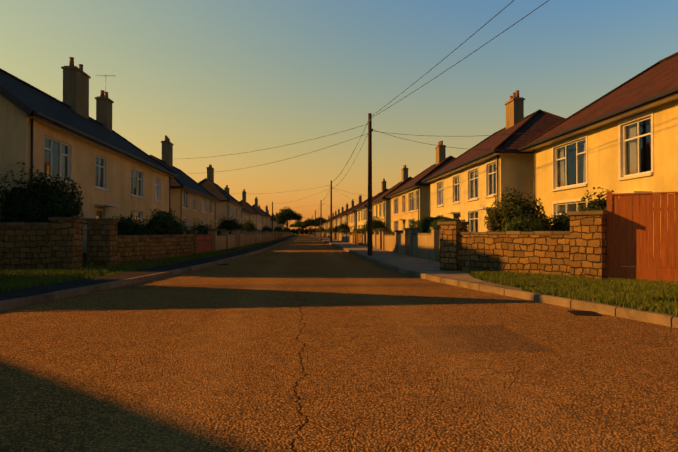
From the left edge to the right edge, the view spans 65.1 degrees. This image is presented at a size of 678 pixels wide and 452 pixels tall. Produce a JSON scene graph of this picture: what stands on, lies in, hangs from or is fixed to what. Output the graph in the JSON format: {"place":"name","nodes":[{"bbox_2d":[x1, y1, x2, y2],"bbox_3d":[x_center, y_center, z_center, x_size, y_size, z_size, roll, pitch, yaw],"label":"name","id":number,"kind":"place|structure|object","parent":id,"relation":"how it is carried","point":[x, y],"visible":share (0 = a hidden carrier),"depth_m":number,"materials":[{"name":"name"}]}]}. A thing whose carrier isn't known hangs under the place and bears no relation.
{"place":"outdoors","nodes":[
{"label":"outdoors","id":0,"kind":"place"},
{"bbox_2d":[198,164,244,227],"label":"house","id":1,"kind":"structure","parent":0,"point":[227,205],"depth_m":62.33,"materials":[{"name":"beige paint"}]},
{"bbox_2d":[224,185,251,223],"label":"house","id":2,"kind":"structure","parent":0,"point":[246,213],"depth_m":86.79,"materials":[{"name":"beige paint"}]},
{"bbox_2d":[239,189,263,229],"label":"house","id":3,"kind":"structure","parent":0,"point":[256,217],"depth_m":103.64,"materials":[{"name":"beige paint"}]},
{"bbox_2d":[252,197,271,227],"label":"house","id":4,"kind":"structure","parent":0,"point":[267,219],"depth_m":123.36,"materials":[{"name":"beige paint"}]},
{"bbox_2d":[266,205,277,229],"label":"house","id":5,"kind":"structure","parent":0,"point":[275,221],"depth_m":165.11,"materials":[{"name":"beige paint"}]},
{"bbox_2d":[325,210,336,229],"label":"house","id":6,"kind":"structure","parent":0,"point":[326,222],"depth_m":203.00,"materials":[{"name":"beige paint"}]},
{"bbox_2d":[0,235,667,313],"bbox_3d":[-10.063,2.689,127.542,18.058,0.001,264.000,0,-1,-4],"label":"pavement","id":7,"kind":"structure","parent":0,"point":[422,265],"depth_m":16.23,"materials":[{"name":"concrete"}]},
{"bbox_2d":[329,206,343,227],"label":"house","id":8,"kind":"structure","parent":0,"point":[342,208],"depth_m":168.69,"materials":[{"name":"beige paint"}]},
{"bbox_2d":[0,234,677,451],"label":"road","id":9,"kind":"structure","parent":0,"point":[302,343],"depth_m":4.90,"materials":[{"name":"grey asphalt"}]},
{"bbox_2d":[289,221,307,234],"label":"tree","id":10,"kind":"object","parent":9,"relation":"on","point":[298,224],"visible":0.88,"depth_m":265.30,"materials":[{"name":"green plant"}]},
{"bbox_2d":[0,235,677,327],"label":"kerb","id":11,"kind":"structure","parent":9,"relation":"on","point":[644,316],"depth_m":10.24,"materials":[{"name":"concrete"}]},
{"bbox_2d":[218,252,602,315],"bbox_3d":[-1.107,1.505,20.172,7.008,0.032,25.577,0,-1,-8],"label":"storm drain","id":12,"kind":"object","parent":9,"relation":"on","point":[582,313],"visible":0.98,"depth_m":8.18,"materials":[{"name":"metal"}]},
{"bbox_2d":[0,0,677,232],"label":"sky","id":13,"kind":"structure","parent":0,"point":[217,78],"materials":[{"name":"blue"}]},
{"bbox_2d":[0,233,677,315],"bbox_3d":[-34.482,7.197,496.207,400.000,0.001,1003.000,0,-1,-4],"label":"verge ground","id":14,"kind":"structure","parent":0,"point":[105,273],"depth_m":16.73,"materials":[{"name":"green plant"}]},
{"bbox_2d":[0,161,86,234],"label":"bush","id":15,"kind":"object","parent":14,"relation":"on","point":[41,201],"visible":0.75,"depth_m":16.70,"materials":[{"name":"green plant"}]},
{"bbox_2d":[0,57,177,260],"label":"house","id":16,"kind":"structure","parent":14,"relation":"on","point":[105,167],"depth_m":22.14,"materials":[{"name":"beige paint"}]},
{"bbox_2d":[112,214,150,234],"bbox_3d":[-8.601,0.465,21.531,1.995,1.920,2.214,0,-1,-4],"label":"dome bush","id":17,"kind":"object","parent":14,"relation":"on","point":[128,226],"visible":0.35,"depth_m":21.01,"materials":[{"name":"green plant"}]},
{"bbox_2d":[139,208,189,238],"bbox_3d":[-8.119,0.319,24.883,2.233,2.293,2.558,0,-1,22],"label":"dome bush","id":18,"kind":"object","parent":14,"relation":"on","point":[163,224],"visible":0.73,"depth_m":24.14,"materials":[{"name":"green plant"}]},
{"bbox_2d":[150,135,219,233],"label":"house","id":19,"kind":"structure","parent":14,"relation":"on","point":[192,201],"depth_m":45.84,"materials":[{"name":"beige paint"}]},
{"bbox_2d":[188,220,214,234],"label":"bush","id":20,"kind":"object","parent":14,"relation":"on","point":[203,229],"visible":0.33,"depth_m":32.16,"materials":[{"name":"green plant"}]},
{"bbox_2d":[214,228,229,234],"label":"hedge","id":21,"kind":"object","parent":14,"relation":"on","point":[219,232],"visible":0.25,"depth_m":35.66,"materials":[{"name":"green plant"}]},
{"bbox_2d":[215,215,240,233],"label":"bush","id":22,"kind":"object","parent":14,"relation":"on","point":[228,224],"visible":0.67,"depth_m":42.57,"materials":[{"name":"green plant"}]},
{"bbox_2d":[241,218,257,229],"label":"bush","id":23,"kind":"object","parent":14,"relation":"on","point":[248,225],"visible":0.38,"depth_m":56.46,"materials":[{"name":"green plant"}]},
{"bbox_2d":[261,225,271,230],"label":"bush","id":24,"kind":"object","parent":14,"relation":"on","point":[267,228],"visible":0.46,"depth_m":80.77,"materials":[{"name":"green plant"}]},
{"bbox_2d":[274,207,304,227],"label":"tree","id":25,"kind":"object","parent":14,"relation":"on","point":[289,214],"visible":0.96,"depth_m":201.79,"materials":[{"name":"green plant"}]},
{"bbox_2d":[290,228,316,233],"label":"hedge end","id":26,"kind":"object","parent":14,"relation":"on","point":[301,231],"visible":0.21,"depth_m":274.45,"materials":[{"name":"green plant"}]},
{"bbox_2d":[302,218,319,234],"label":"tree","id":27,"kind":"object","parent":14,"relation":"on","point":[309,222],"visible":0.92,"depth_m":242.65,"materials":[{"name":"green plant"}]},
{"bbox_2d":[314,217,326,227],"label":"tree","id":28,"kind":"object","parent":14,"relation":"on","point":[318,220],"visible":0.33,"depth_m":260.72,"materials":[{"name":"green plant"}]},
{"bbox_2d":[272,113,372,255],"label":"utility poles","id":29,"kind":"object","parent":14,"relation":"on","point":[370,130],"visible":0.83,"depth_m":26.09,"materials":[{"name":"brown wood"}]},
{"bbox_2d":[185,124,367,158],"bbox_3d":[-5.003,-4.596,30.341,15.482,0.814,0.018,0,-1,33],"label":"wire","id":30,"kind":"object","parent":29,"relation":"attached to","point":[279,146],"visible":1,"depth_m":29.21,"materials":[{"name":"black"}]},
{"bbox_2d":[208,133,367,172],"bbox_3d":[-4.947,-4.136,33.146,0.018,0.764,19.024,1,-1,-43],"label":"wire","id":31,"kind":"object","parent":29,"relation":"attached to","point":[292,157],"visible":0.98,"depth_m":30.81,"materials":[{"name":"black"}]},
{"bbox_2d":[372,129,483,149],"bbox_3d":[4.364,-4.202,25.670,5.775,1.215,0.018,0,-1,10],"label":"drop wire","id":32,"kind":"object","parent":29,"relation":"attached to","point":[431,144],"visible":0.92,"depth_m":25.62,"materials":[{"name":"black"}]},
{"bbox_2d":[372,0,513,115],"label":"overhead wire","id":33,"kind":"object","parent":29,"relation":"attached to","point":[451,52],"visible":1,"depth_m":15.41,"materials":[{"name":"black"}]},
{"bbox_2d":[374,131,523,135],"bbox_3d":[4.513,-4.178,23.525,7.993,1.115,0.018,-1,-1,42],"label":"drop wire","id":34,"kind":"object","parent":29,"relation":"attached to","point":[425,135],"visible":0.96,"depth_m":24.08,"materials":[{"name":"black"}]},
{"bbox_2d":[373,0,548,116],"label":"overhead wire","id":35,"kind":"object","parent":29,"relation":"hanging from","point":[473,52],"visible":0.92,"depth_m":15.32,"materials":[{"name":"black"}]},
{"bbox_2d":[0,191,677,281],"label":"garden walls","id":36,"kind":"structure","parent":14,"relation":"on","point":[591,244],"depth_m":15.23,"materials":[{"name":"stone"}]},
{"bbox_2d":[337,222,350,231],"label":"bush","id":37,"kind":"object","parent":14,"relation":"on","point":[343,226],"visible":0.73,"depth_m":83.46,"materials":[{"name":"green plant"}]},
{"bbox_2d":[360,216,388,235],"bbox_3d":[3.211,0.417,47.555,2.623,2.650,2.521,0,-1,-4],"label":"bush","id":38,"kind":"object","parent":14,"relation":"on","point":[378,223],"visible":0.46,"depth_m":47.03,"materials":[{"name":"green plant"}]},
{"bbox_2d":[372,227,391,233],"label":"hedge","id":39,"kind":"object","parent":14,"relation":"on","point":[380,229],"visible":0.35,"depth_m":40.03,"materials":[{"name":"green plant"}]},
{"bbox_2d":[385,141,454,230],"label":"house","id":40,"kind":"structure","parent":14,"relation":"on","point":[409,200],"depth_m":46.94,"materials":[{"name":"yellow paint"}]},
{"bbox_2d":[409,216,468,232],"bbox_3d":[4.738,0.457,25.949,1.769,1.916,6.480,0,-1,-4],"label":"hedge","id":41,"kind":"object","parent":14,"relation":"on","point":[424,225],"visible":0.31,"depth_m":25.31,"materials":[{"name":"green plant"}]},
{"bbox_2d":[422,90,565,231],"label":"house","id":42,"kind":"structure","parent":14,"relation":"on","point":[470,185],"depth_m":28.00,"materials":[{"name":"yellow paint"}]},
{"bbox_2d":[484,187,548,231],"bbox_3d":[5.976,0.004,17.697,2.368,2.745,2.100,0,-1,-4],"label":"tall bush","id":43,"kind":"object","parent":14,"relation":"on","point":[506,213],"visible":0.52,"depth_m":17.41,"materials":[{"name":"green plant"}]},
{"bbox_2d":[498,216,550,231],"bbox_3d":[5.410,0.515,15.695,1.716,1.681,1.685,-1,-1,39],"label":"round bush","id":44,"kind":"object","parent":14,"relation":"on","point":[522,226],"visible":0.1,"depth_m":15.37,"materials":[{"name":"green plant"}]},
{"bbox_2d":[543,210,569,230],"bbox_3d":[7.578,0.408,17.756,2.037,1.944,1.801,-1,-1,42],"label":"round bush","id":45,"kind":"object","parent":14,"relation":"on","point":[560,224],"visible":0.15,"depth_m":17.38,"materials":[{"name":"green plant"}]},
{"bbox_2d":[518,52,677,267],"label":"house","id":46,"kind":"structure","parent":14,"relation":"on","point":[622,138],"depth_m":17.92,"materials":[{"name":"yellow paint"}]},
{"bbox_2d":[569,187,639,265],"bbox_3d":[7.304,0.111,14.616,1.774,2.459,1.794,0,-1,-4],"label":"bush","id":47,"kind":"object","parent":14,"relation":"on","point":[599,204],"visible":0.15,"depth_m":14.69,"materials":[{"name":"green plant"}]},
{"bbox_2d":[332,203,347,228],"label":"house","id":48,"kind":"structure","parent":0,"point":[334,222],"depth_m":151.52,"materials":[{"name":"yellow paint"}]},
{"bbox_2d":[335,199,353,225],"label":"house","id":49,"kind":"structure","parent":0,"point":[339,219],"depth_m":134.38,"materials":[{"name":"yellow paint"}]},
{"bbox_2d":[340,194,361,225],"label":"house","id":50,"kind":"structure","parent":0,"point":[344,216],"depth_m":117.20,"materials":[{"name":"yellow paint"}]},
{"bbox_2d":[346,199,367,231],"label":"house","id":51,"kind":"structure","parent":0,"point":[352,218],"depth_m":98.38,"materials":[{"name":"yellow paint"}]},
{"bbox_2d":[354,178,388,228],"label":"house","id":52,"kind":"structure","parent":0,"point":[362,213],"depth_m":82.89,"materials":[{"name":"yellow paint"}]},
{"bbox_2d":[366,165,411,228],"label":"house","id":53,"kind":"structure","parent":0,"point":[381,206],"depth_m":63.14,"materials":[{"name":"yellow paint"}]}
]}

